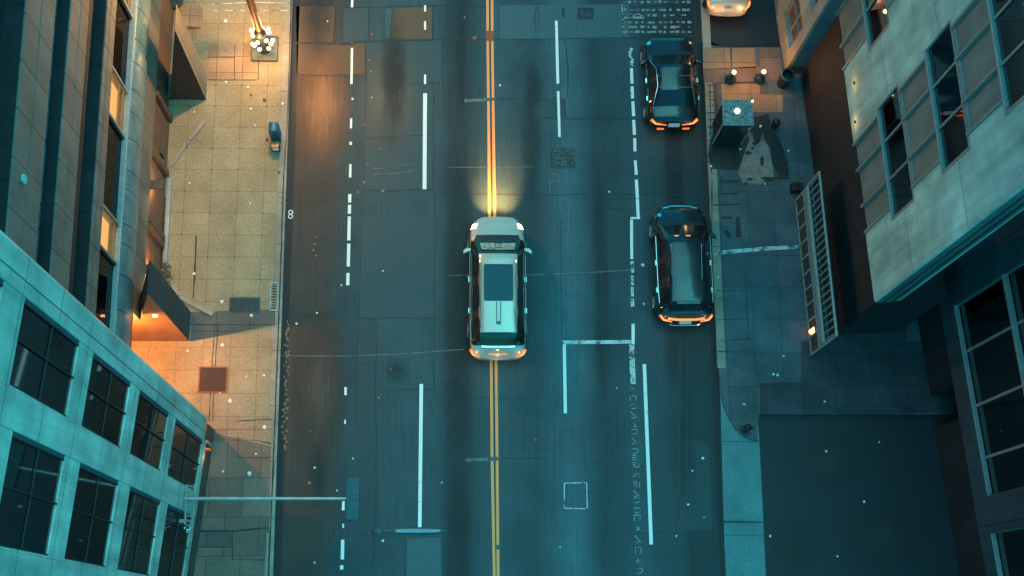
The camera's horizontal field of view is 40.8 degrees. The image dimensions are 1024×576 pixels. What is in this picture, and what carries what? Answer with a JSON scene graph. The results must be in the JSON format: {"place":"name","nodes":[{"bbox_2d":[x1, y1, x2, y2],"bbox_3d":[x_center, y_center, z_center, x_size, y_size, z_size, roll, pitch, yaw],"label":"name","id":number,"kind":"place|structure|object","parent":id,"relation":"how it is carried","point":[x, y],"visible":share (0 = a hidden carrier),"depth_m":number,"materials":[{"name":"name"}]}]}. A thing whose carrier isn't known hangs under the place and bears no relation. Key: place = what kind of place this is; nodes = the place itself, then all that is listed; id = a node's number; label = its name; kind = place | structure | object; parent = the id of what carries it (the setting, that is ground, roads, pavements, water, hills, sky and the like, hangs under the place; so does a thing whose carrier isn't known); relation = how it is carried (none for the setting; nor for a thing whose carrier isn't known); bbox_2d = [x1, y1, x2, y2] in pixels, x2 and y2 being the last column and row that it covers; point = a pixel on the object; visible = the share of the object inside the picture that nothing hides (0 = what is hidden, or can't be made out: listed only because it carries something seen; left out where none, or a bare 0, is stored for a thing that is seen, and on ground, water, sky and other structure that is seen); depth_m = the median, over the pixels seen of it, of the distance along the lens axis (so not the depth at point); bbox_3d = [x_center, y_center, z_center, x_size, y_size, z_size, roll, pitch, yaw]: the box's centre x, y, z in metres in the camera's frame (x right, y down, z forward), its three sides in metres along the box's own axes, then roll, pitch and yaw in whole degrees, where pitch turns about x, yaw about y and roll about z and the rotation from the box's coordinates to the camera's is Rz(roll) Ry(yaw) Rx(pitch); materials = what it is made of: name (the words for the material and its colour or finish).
{"place":"outdoors","nodes":[
{"label":"outdoors","id":0,"kind":"place"},
{"bbox_2d":[131,0,283,560],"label":"pavement","id":1,"kind":"structure","parent":0,"point":[222,272],"depth_m":47.00,"materials":[{"name":"concrete"}]},
{"bbox_2d":[0,0,206,347],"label":"stone building","id":2,"kind":"structure","parent":1,"relation":"on","point":[89,89],"depth_m":38.28,"materials":[{"name":"beige"}]},
{"bbox_2d":[96,247,115,327],"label":"window","id":3,"kind":"structure","parent":2,"relation":"in","point":[105,275],"depth_m":39.06,"materials":[{"name":"black glass"}]},
{"bbox_2d":[101,207,117,259],"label":"window","id":4,"kind":"structure","parent":2,"relation":"in","point":[108,231],"depth_m":39.38,"materials":[{"name":"yellow glass"}]},
{"bbox_2d":[103,116,123,219],"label":"window","id":5,"kind":"structure","parent":2,"relation":"in","point":[112,172],"depth_m":39.93,"materials":[{"name":"black glass"}]},
{"bbox_2d":[110,69,126,129],"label":"window","id":6,"kind":"structure","parent":2,"relation":"in","point":[118,93],"depth_m":40.37,"materials":[{"name":"yellow glass"}]},
{"bbox_2d":[113,0,131,84],"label":"window","id":7,"kind":"structure","parent":2,"relation":"in","point":[123,17],"depth_m":40.96,"materials":[{"name":"black glass"}]},
{"bbox_2d":[145,232,161,275],"bbox_3d":[-11.814,-0.633,45.148,0.068,2.460,1.950,0,76,-3],"label":"door","id":8,"kind":"structure","parent":2,"relation":"in","point":[154,252],"depth_m":45.10,"materials":[{"name":"metal"}]},
{"bbox_2d":[149,158,165,231],"bbox_3d":[-11.832,-2.936,45.728,0.068,2.460,2.200,0,76,-3],"label":"door","id":9,"kind":"structure","parent":2,"relation":"in","point":[157,197],"depth_m":45.77,"materials":[{"name":"metal"}]},
{"bbox_2d":[153,100,168,165],"bbox_3d":[-11.810,-5.166,46.291,0.148,2.460,1.600,0,76,-3],"label":"door","id":10,"kind":"structure","parent":2,"relation":"in","point":[161,126],"depth_m":46.21,"materials":[{"name":"metal"}]},
{"bbox_2d":[0,230,214,575],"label":"office building","id":11,"kind":"structure","parent":1,"relation":"on","point":[105,454],"depth_m":29.65,"materials":[{"name":"teal concrete"}]},
{"bbox_2d":[0,436,63,554],"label":"window","id":12,"kind":"structure","parent":11,"relation":"in","point":[29,491],"depth_m":26.28,"materials":[{"name":"black glass"}]},
{"bbox_2d":[10,302,78,416],"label":"window","id":13,"kind":"structure","parent":11,"relation":"in","point":[44,358],"depth_m":26.36,"materials":[{"name":"black glass"}]},
{"bbox_2d":[64,467,117,566],"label":"window","id":14,"kind":"structure","parent":11,"relation":"in","point":[90,522],"depth_m":30.89,"materials":[{"name":"black glass"}]},
{"bbox_2d":[82,357,129,447],"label":"window","id":15,"kind":"structure","parent":11,"relation":"in","point":[106,397],"depth_m":31.15,"materials":[{"name":"black glass"}]},
{"bbox_2d":[117,490,159,575],"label":"window","id":16,"kind":"structure","parent":11,"relation":"in","point":[141,513],"depth_m":35.67,"materials":[{"name":"black glass"}]},
{"bbox_2d":[130,394,167,470],"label":"window","id":17,"kind":"structure","parent":11,"relation":"in","point":[150,421],"depth_m":35.71,"materials":[{"name":"black glass"}]},
{"bbox_2d":[157,507,191,575],"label":"window","id":18,"kind":"structure","parent":11,"relation":"in","point":[174,542],"depth_m":40.27,"materials":[{"name":"black glass"}]},
{"bbox_2d":[167,422,201,490],"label":"window","id":19,"kind":"structure","parent":11,"relation":"in","point":[185,450],"depth_m":40.59,"materials":[{"name":"black glass"}]},
{"bbox_2d":[179,477,359,532],"bbox_3d":[-7.301,6.459,40.895,5.555,0.220,1.441,-2,76,-3],"label":"projecting arm","id":20,"kind":"object","parent":11,"relation":"attached to","point":[352,498],"visible":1,"depth_m":40.90},
{"bbox_2d":[170,0,183,8],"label":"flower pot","id":21,"kind":"object","parent":1,"relation":"on","point":[179,3],"visible":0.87,"depth_m":48.30,"materials":[{"name":"green plant"}]},
{"bbox_2d":[165,120,213,315],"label":"forecourt kerb","id":22,"kind":"structure","parent":1,"relation":"on","point":[170,167],"depth_m":47.20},
{"bbox_2d":[159,259,172,283],"bbox_3d":[-11.672,-0.437,46.060,0.595,0.643,1.000,0,76,-3],"label":"shrub","id":23,"kind":"object","parent":22,"relation":"on","point":[167,275],"visible":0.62,"depth_m":45.99,"materials":[{"name":"green plant"}]},
{"bbox_2d":[179,5,202,28],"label":"pavement patch","id":24,"kind":"object","parent":1,"relation":"on","point":[191,15],"visible":0.78,"depth_m":48.50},
{"bbox_2d":[198,367,227,392],"bbox_3d":[-9.914,3.040,45.579,0.940,0.030,0.880,0,76,-3],"label":"access hatch","id":25,"kind":"object","parent":1,"relation":"on","point":[212,380],"visible":1,"depth_m":45.57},
{"bbox_2d":[198,532,231,546],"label":"pavement patch","id":26,"kind":"object","parent":1,"relation":"on","point":[215,539],"visible":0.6,"depth_m":44.33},
{"bbox_2d":[194,548,264,575],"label":"pavement patch","id":27,"kind":"object","parent":1,"relation":"on","point":[215,562],"visible":0.75,"depth_m":44.15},
{"bbox_2d":[190,310,274,341],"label":"pavement patch","id":28,"kind":"object","parent":1,"relation":"on","point":[199,332],"visible":1,"depth_m":46.09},
{"bbox_2d":[208,43,257,79],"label":"pavement patch","id":29,"kind":"object","parent":1,"relation":"on","point":[246,67],"visible":0.86,"depth_m":48.35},
{"bbox_2d":[200,434,270,532],"bbox_3d":[-9.055,6.347,44.798,2.393,0.001,3.259,0,76,-3],"label":"pavement patch","id":30,"kind":"object","parent":1,"relation":"on","point":[234,479],"visible":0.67,"depth_m":44.78,"materials":[{"name":"concrete"}]},
{"bbox_2d":[207,421,271,442],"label":"pavement patch","id":31,"kind":"object","parent":1,"relation":"on","point":[253,430],"visible":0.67,"depth_m":45.23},
{"bbox_2d":[190,0,291,575],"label":"pavement crack","id":32,"kind":"object","parent":1,"relation":"on","point":[250,529],"visible":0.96,"depth_m":46.00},
{"bbox_2d":[229,297,260,312],"bbox_3d":[-8.990,0.572,46.251,1.040,0.020,0.540,0,76,-3],"label":"vent grate","id":33,"kind":"object","parent":1,"relation":"on","point":[244,304],"visible":1,"depth_m":46.25,"materials":[{"name":"metal"}]},
{"bbox_2d":[233,532,266,558],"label":"pavement patch","id":34,"kind":"object","parent":1,"relation":"on","point":[249,545],"visible":1,"depth_m":44.33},
{"bbox_2d":[208,2,291,10],"bbox_3d":[-9.318,-10.004,48.900,2.974,0.001,0.365,0,76,-3],"label":"pavement marking","id":35,"kind":"object","parent":1,"relation":"on","point":[248,10],"visible":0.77,"depth_m":48.90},
{"bbox_2d":[246,0,278,61],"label":"street lamp","id":36,"kind":"object","parent":1,"relation":"on","point":[264,48],"visible":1,"depth_m":47.81,"materials":[{"name":"metal"}]},
{"bbox_2d":[268,122,281,141],"bbox_3d":[-8.144,-5.360,47.225,0.340,1.110,0.320,0,76,-3],"label":"letter box","id":37,"kind":"object","parent":1,"relation":"on","point":[274,131],"visible":1,"depth_m":46.86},
{"bbox_2d":[265,0,292,575],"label":"kerb","id":38,"kind":"structure","parent":1,"relation":"on","point":[286,67],"depth_m":46.70,"materials":[{"name":"concrete"}]},
{"bbox_2d":[269,282,278,310],"bbox_3d":[-8.023,0.284,46.365,0.280,0.030,1.000,0,76,-3],"label":"grate","id":39,"kind":"object","parent":38,"relation":"on","point":[274,290],"visible":1,"depth_m":46.36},
{"bbox_2d":[372,527,446,575],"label":"street luminaire","id":40,"kind":"object","parent":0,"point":[416,531],"visible":1,"depth_m":38.34,"materials":[{"name":"metal"}]},
{"bbox_2d":[281,0,719,575],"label":"road","id":41,"kind":"structure","parent":0,"point":[543,530],"depth_m":46.52,"materials":[{"name":"asphalt"}]},
{"bbox_2d":[296,6,334,41],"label":"road patch","id":42,"kind":"object","parent":41,"relation":"on","point":[307,32],"visible":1,"depth_m":48.99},
{"bbox_2d":[310,0,320,28],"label":"road stain","id":43,"kind":"object","parent":41,"relation":"on","point":[315,19],"visible":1,"depth_m":49.05,"materials":[{"name":"asphalt"}]},
{"bbox_2d":[301,338,337,440],"bbox_3d":[-6.415,3.326,45.820,2.283,0.001,6.126,0,76,-3],"label":"road stain","id":44,"kind":"object","parent":41,"relation":"on","point":[320,389],"visible":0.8,"depth_m":45.81,"materials":[{"name":"asphalt"}]},
{"bbox_2d":[303,62,342,145],"bbox_3d":[-6.636,-6.502,48.288,2.430,0.001,5.422,0,76,-3],"label":"road stain","id":45,"kind":"object","parent":41,"relation":"on","point":[322,104],"visible":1,"depth_m":48.28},
{"bbox_2d":[297,43,364,74],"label":"road patch","id":46,"kind":"object","parent":41,"relation":"on","point":[335,58],"visible":1,"depth_m":48.71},
{"bbox_2d":[343,8,367,41],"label":"road patch","id":47,"kind":"object","parent":41,"relation":"on","point":[355,24],"visible":1,"depth_m":49.07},
{"bbox_2d":[356,319,379,532],"bbox_3d":[-4.789,4.505,45.604,0.730,0.001,7.150,-1,76,-3],"label":"road patch","id":48,"kind":"object","parent":41,"relation":"on","point":[366,434],"visible":1,"depth_m":45.57,"materials":[{"name":"asphalt"}]},
{"bbox_2d":[372,73,402,125],"bbox_3d":[-4.336,-6.702,48.450,2.688,0.001,4.647,0,76,-3],"label":"road stain","id":49,"kind":"object","parent":41,"relation":"on","point":[387,106],"visible":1,"depth_m":48.42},
{"bbox_2d":[385,9,391,38],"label":"road patch","id":50,"kind":"object","parent":41,"relation":"on","point":[388,22],"visible":1,"depth_m":49.14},
{"bbox_2d":[387,50,397,100],"bbox_3d":[-4.238,-7.463,48.645,1.060,0.001,6.546,0,76,-3],"label":"road stain","id":51,"kind":"object","parent":41,"relation":"on","point":[392,79],"visible":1,"depth_m":48.63,"materials":[{"name":"asphalt"}]},
{"bbox_2d":[359,214,433,316],"bbox_3d":[-3.957,-0.785,46.978,2.566,0.001,3.636,0,76,-3],"label":"road patch","id":52,"kind":"object","parent":41,"relation":"on","point":[398,250],"visible":1,"depth_m":46.97,"materials":[{"name":"asphalt"}]},
{"bbox_2d":[365,136,432,190],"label":"road patch","id":53,"kind":"object","parent":41,"relation":"on","point":[394,152],"visible":1,"depth_m":47.87,"materials":[{"name":"asphalt"}]},
{"bbox_2d":[367,41,439,137],"bbox_3d":[-3.852,-7.046,48.562,2.596,0.001,3.699,0,76,-3],"label":"road patch","id":54,"kind":"object","parent":41,"relation":"on","point":[414,61],"visible":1,"depth_m":48.62,"materials":[{"name":"asphalt"}]},
{"bbox_2d":[391,7,432,38],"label":"road patch","id":55,"kind":"object","parent":41,"relation":"on","point":[407,23],"visible":1,"depth_m":49.18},
{"bbox_2d":[406,538,440,575],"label":"road patch","id":56,"kind":"object","parent":41,"relation":"on","point":[423,556],"visible":1,"depth_m":44.63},
{"bbox_2d":[281,98,630,461],"bbox_3d":[-1.884,-0.416,46.976,9.275,0.002,11.609,36,77,6],"label":"road crack","id":57,"kind":"object","parent":41,"relation":"on","point":[475,100],"visible":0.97,"depth_m":47.16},
{"bbox_2d":[453,393,461,427],"bbox_3d":[-1.785,4.015,45.870,1.078,0.001,3.838,0,76,-3],"label":"road stain","id":58,"kind":"object","parent":41,"relation":"on","point":[457,405],"visible":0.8,"depth_m":45.88,"materials":[{"name":"asphalt"}]},
{"bbox_2d":[456,348,463,366],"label":"road stain","id":59,"kind":"object","parent":41,"relation":"on","point":[460,358],"visible":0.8,"depth_m":46.30,"materials":[{"name":"asphalt"}]},
{"bbox_2d":[486,0,499,575],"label":"road marking","id":60,"kind":"object","parent":41,"relation":"on","point":[491,362],"visible":0.69,"depth_m":46.24,"materials":[{"name":"paint"}]},
{"bbox_2d":[340,0,652,569],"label":"road marking","id":61,"kind":"object","parent":41,"relation":"on","point":[564,345],"visible":0.98,"depth_m":46.82,"materials":[{"name":"paint"}]},
{"bbox_2d":[463,217,531,360],"bbox_3d":[-0.484,-0.066,46.080,2.306,1.722,4.986,0,76,-3],"label":"estate car","id":62,"kind":"object","parent":41,"relation":"on","point":[496,249],"visible":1,"depth_m":45.42,"materials":[{"name":"silver paint"}]},
{"bbox_2d":[273,0,725,575],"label":"gutter","id":63,"kind":"object","parent":41,"relation":"on","point":[287,308],"depth_m":46.69,"materials":[{"name":"concrete"}]},
{"bbox_2d":[280,321,289,450],"bbox_3d":[-7.531,3.234,45.779,0.258,0.001,4.398,0,76,-3],"label":"road marking","id":64,"kind":"object","parent":63,"relation":"on","point":[287,339],"visible":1,"depth_m":45.80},
{"bbox_2d":[286,4,712,575],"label":"road crack","id":65,"kind":"object","parent":41,"relation":"on","point":[677,532],"visible":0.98,"depth_m":47.37,"materials":[{"name":"asphalt"}]},
{"bbox_2d":[535,100,564,117],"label":"road patch","id":66,"kind":"object","parent":41,"relation":"on","point":[545,108],"visible":1,"depth_m":48.63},
{"bbox_2d":[549,147,574,168],"bbox_3d":[1.758,-4.565,48.203,0.920,0.018,0.780,0,76,-3],"label":"drain cover","id":67,"kind":"object","parent":41,"relation":"on","point":[561,157],"visible":1,"depth_m":48.20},
{"bbox_2d":[500,4,628,38],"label":"road patch","id":68,"kind":"object","parent":41,"relation":"on","point":[516,21],"visible":1,"depth_m":49.47,"materials":[{"name":"asphalt"}]},
{"bbox_2d":[577,7,593,18],"bbox_3d":[2.656,-9.912,49.593,0.580,0.019,0.440,0,76,-3],"label":"utility cover","id":69,"kind":"object","parent":68,"relation":"on","point":[585,13],"visible":1,"depth_m":49.58,"materials":[{"name":"metal"}]},
{"bbox_2d":[563,48,635,508],"bbox_3d":[3.001,-0.686,47.281,2.484,0.001,16.462,2,76,-2],"label":"road marking","id":70,"kind":"object","parent":41,"relation":"on","point":[632,364],"visible":1,"depth_m":46.62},
{"bbox_2d":[596,207,602,258],"bbox_3d":[3.044,-1.930,47.604,0.633,0.001,5.204,1,76,-2],"label":"road stain","id":71,"kind":"object","parent":41,"relation":"on","point":[598,234],"visible":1,"depth_m":47.58,"materials":[{"name":"asphalt"}]},
{"bbox_2d":[602,209,631,273],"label":"road patch","id":72,"kind":"object","parent":41,"relation":"on","point":[616,248],"visible":1,"depth_m":47.56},
{"bbox_2d":[630,386,642,573],"bbox_3d":[4.116,6.429,45.541,0.243,0.002,6.468,0,76,-3],"label":"road marking","id":73,"kind":"object","parent":41,"relation":"on","point":[637,527],"visible":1,"depth_m":45.54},
{"bbox_2d":[621,0,691,32],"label":"road marking","id":74,"kind":"object","parent":41,"relation":"on","point":[635,16],"visible":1,"depth_m":49.65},
{"bbox_2d":[640,36,702,129],"bbox_3d":[5.605,-7.295,48.358,2.216,1.413,3.460,-1,76,-3],"label":"saloon car","id":75,"kind":"object","parent":41,"relation":"on","point":[668,63],"visible":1,"depth_m":47.87,"materials":[{"name":"black paint"}]},
{"bbox_2d":[669,341,674,362],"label":"road stain","id":76,"kind":"object","parent":41,"relation":"on","point":[671,354],"visible":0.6,"depth_m":46.67,"materials":[{"name":"asphalt"}]},
{"bbox_2d":[668,130,676,170],"bbox_3d":[5.689,-4.976,48.499,0.704,0.001,6.752,2,76,-2],"label":"road stain","id":77,"kind":"object","parent":41,"relation":"on","point":[672,145],"visible":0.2,"depth_m":48.48,"materials":[{"name":"asphalt"}]},
{"bbox_2d":[649,438,711,531],"bbox_3d":[5.588,6.528,45.597,2.033,0.001,3.095,0,76,-3],"label":"road patch","id":78,"kind":"object","parent":41,"relation":"on","point":[663,460],"visible":1,"depth_m":45.59,"materials":[{"name":"asphalt"}]},
{"bbox_2d":[649,206,715,325],"bbox_3d":[5.793,-0.824,46.565,2.276,1.742,4.190,0,76,-3],"label":"suv car","id":79,"kind":"object","parent":41,"relation":"on","point":[682,294],"visible":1,"depth_m":45.95,"materials":[{"name":"paint"}]},
{"bbox_2d":[677,447,688,475],"bbox_3d":[5.716,5.669,45.818,0.936,0.001,3.885,2,76,-2],"label":"road stain","id":80,"kind":"object","parent":41,"relation":"on","point":[683,458],"visible":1,"depth_m":45.83,"materials":[{"name":"asphalt"}]},
{"bbox_2d":[685,8,690,39],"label":"road stain","id":81,"kind":"object","parent":41,"relation":"on","point":[687,24],"visible":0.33,"depth_m":49.67,"materials":[{"name":"liquid"}]},
{"bbox_2d":[719,383,765,575],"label":"pavement","id":82,"kind":"structure","parent":0,"point":[742,501],"depth_m":45.55,"materials":[{"name":"concrete"}]},
{"bbox_2d":[789,182,802,193],"bbox_3d":[9.939,-3.520,47.902,0.400,0.598,0.328,0,76,-3],"label":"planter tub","id":83,"kind":"object","parent":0,"point":[796,187],"visible":0.93,"depth_m":47.86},
{"bbox_2d":[711,42,954,440],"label":"pavement","id":84,"kind":"structure","parent":0,"point":[768,285],"depth_m":47.35,"materials":[{"name":"concrete"}]},
{"bbox_2d":[703,48,730,68],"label":"pavement patch","id":85,"kind":"object","parent":84,"relation":"on","point":[714,58],"visible":1,"depth_m":49.27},
{"bbox_2d":[707,82,762,522],"bbox_3d":[7.888,0.180,47.165,2.067,0.003,15.562,0,76,-3],"label":"pavement crack","id":86,"kind":"object","parent":84,"relation":"on","point":[738,232],"visible":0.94,"depth_m":47.76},
{"bbox_2d":[703,65,781,82],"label":"pavement patch","id":87,"kind":"object","parent":84,"relation":"on","point":[744,74],"visible":0.8,"depth_m":49.17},
{"bbox_2d":[725,70,735,84],"bbox_3d":[7.807,-7.521,48.716,0.400,0.775,0.394,0,76,-3],"label":"bollard lamp","id":88,"kind":"object","parent":87,"relation":"on","point":[730,79],"visible":1,"depth_m":48.92,"materials":[{"name":"metal"}]},
{"bbox_2d":[754,70,765,84],"bbox_3d":[8.865,-7.549,48.775,0.400,0.775,0.394,0,76,-3],"label":"bollard lamp","id":89,"kind":"object","parent":87,"relation":"on","point":[759,78],"visible":1,"depth_m":48.97,"materials":[{"name":"black"}]},
{"bbox_2d":[732,48,755,67],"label":"pavement patch","id":90,"kind":"object","parent":84,"relation":"on","point":[743,57],"visible":1,"depth_m":49.32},
{"bbox_2d":[740,424,754,434],"bbox_3d":[7.801,4.690,45.666,0.480,0.720,0.340,0,76,-3],"label":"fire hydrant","id":91,"kind":"object","parent":84,"relation":"on","point":[746,429],"visible":1,"depth_m":45.56,"materials":[{"name":"metal"}]},
{"bbox_2d":[708,114,789,185],"bbox_3d":[8.236,-4.872,48.458,2.750,0.006,2.607,-10,77,-5],"label":"pavement patch","id":92,"kind":"object","parent":84,"relation":"on","point":[727,156],"visible":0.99,"depth_m":48.43,"materials":[{"name":"concrete"}]},
{"bbox_2d":[712,100,753,144],"bbox_3d":[7.625,-5.715,47.561,1.080,2.115,0.920,0,76,-3],"label":"kiosk","id":93,"kind":"object","parent":92,"relation":"on","point":[733,121],"visible":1,"depth_m":46.73,"materials":[{"name":"grey"}]},
{"bbox_2d":[717,105,748,135],"bbox_3d":[7.406,-5.567,47.211,1.190,0.900,0.549,41,78,7],"label":"window","id":94,"kind":"structure","parent":93,"relation":"in","point":[728,130],"depth_m":47.17,"materials":[{"name":"glass"}]},
{"bbox_2d":[722,84,782,111],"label":"pavement patch","id":95,"kind":"object","parent":84,"relation":"on","point":[766,102],"visible":1,"depth_m":48.97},
{"bbox_2d":[738,132,772,183],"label":"pavement patch","id":96,"kind":"object","parent":84,"relation":"on","point":[752,168],"visible":0.93,"depth_m":48.35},
{"bbox_2d":[713,245,797,254],"bbox_3d":[8.437,-1.325,47.572,2.970,0.001,0.160,-4,76,-4],"label":"pavement marking","id":97,"kind":"object","parent":84,"relation":"on","point":[755,249],"visible":1,"depth_m":47.57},
{"bbox_2d":[759,48,781,66],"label":"pavement patch","id":98,"kind":"object","parent":84,"relation":"on","point":[769,56],"visible":1,"depth_m":49.38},
{"bbox_2d":[777,68,794,88],"bbox_3d":[9.687,-7.407,48.735,0.520,0.860,0.512,0,76,-3],"label":"litter bin","id":99,"kind":"object","parent":84,"relation":"on","point":[786,77],"visible":1,"depth_m":48.56,"materials":[{"name":"metal"}]},
{"bbox_2d":[795,171,838,354],"bbox_3d":[10.116,-0.768,45.910,0.266,3.130,5.530,-2,76,-3],"label":"metal screen","id":100,"kind":"object","parent":84,"relation":"on","point":[809,272],"visible":1,"depth_m":45.71,"materials":[{"name":"metal"}]},
{"bbox_2d":[799,75,906,340],"bbox_3d":[11.955,-2.915,48.148,2.725,0.001,9.912,-3,76,-3],"label":"pavement patch","id":101,"kind":"object","parent":84,"relation":"on","point":[900,335],"visible":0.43,"depth_m":47.02,"materials":[{"name":"concrete"}]},
{"bbox_2d":[760,341,954,413],"bbox_3d":[11.657,3.026,46.640,6.681,0.001,2.504,0,76,-3],"label":"pavement patch","id":102,"kind":"object","parent":84,"relation":"on","point":[864,376],"visible":0.86,"depth_m":46.59,"materials":[{"name":"concrete"}]},
{"bbox_2d":[710,0,959,575],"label":"side road","id":103,"kind":"structure","parent":0,"point":[805,494],"depth_m":45.82,"materials":[{"name":"asphalt"}]},
{"bbox_2d":[702,0,750,16],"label":"hatchback car","id":104,"kind":"object","parent":103,"relation":"on","point":[729,8],"visible":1,"depth_m":49.05,"materials":[{"name":"beige paint"}]},
{"bbox_2d":[774,0,843,72],"bbox_3d":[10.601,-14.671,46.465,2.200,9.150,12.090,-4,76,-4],"label":"corner building","id":105,"kind":"structure","parent":103,"relation":"on","point":[804,26],"depth_m":47.53,"materials":[{"name":"concrete"}]},
{"bbox_2d":[789,0,802,40],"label":"window","id":106,"kind":"structure","parent":105,"relation":"in","point":[795,13],"depth_m":48.05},
{"bbox_2d":[768,427,938,575],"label":"road crack","id":107,"kind":"object","parent":103,"relation":"on","point":[832,520],"visible":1,"depth_m":45.75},
{"bbox_2d":[917,210,1023,575],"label":"glazed building","id":108,"kind":"structure","parent":103,"relation":"on","point":[971,328],"depth_m":42.39,"materials":[{"name":"stone"}]},
{"bbox_2d":[958,263,1023,493],"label":"window","id":109,"kind":"structure","parent":108,"relation":"in","point":[995,374],"depth_m":41.38,"materials":[{"name":"black glass"}]},
{"bbox_2d":[995,527,1023,575],"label":"window","id":110,"kind":"structure","parent":108,"relation":"in","point":[1010,542],"depth_m":41.38,"materials":[{"name":"black glass"}]},
{"bbox_2d":[717,373,954,418],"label":"ground","id":111,"kind":"structure","parent":0,"point":[853,416],"depth_m":46.50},
{"bbox_2d":[700,0,725,367],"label":"kerb","id":112,"kind":"structure","parent":111,"relation":"on","point":[712,176],"depth_m":47.81,"materials":[{"name":"concrete"}]},
{"bbox_2d":[802,0,1023,333],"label":"panel building","id":113,"kind":"structure","parent":111,"relation":"on","point":[915,113],"depth_m":38.90,"materials":[{"name":"concrete"}]},
{"bbox_2d":[865,0,887,43],"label":"window","id":114,"kind":"structure","parent":113,"relation":"in","point":[876,11],"depth_m":41.07,"materials":[{"name":"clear glass"}]},
{"bbox_2d":[879,86,912,214],"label":"window","id":115,"kind":"structure","parent":113,"relation":"in","point":[894,141],"depth_m":39.91,"materials":[{"name":"black glass"}]},
{"bbox_2d":[927,23,967,166],"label":"window","id":116,"kind":"structure","parent":113,"relation":"in","point":[952,128],"depth_m":35.80,"materials":[{"name":"black glass"}]},
{"bbox_2d":[992,0,1023,106],"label":"window","id":117,"kind":"structure","parent":113,"relation":"in","point":[1009,14],"depth_m":31.82,"materials":[{"name":"black glass"}]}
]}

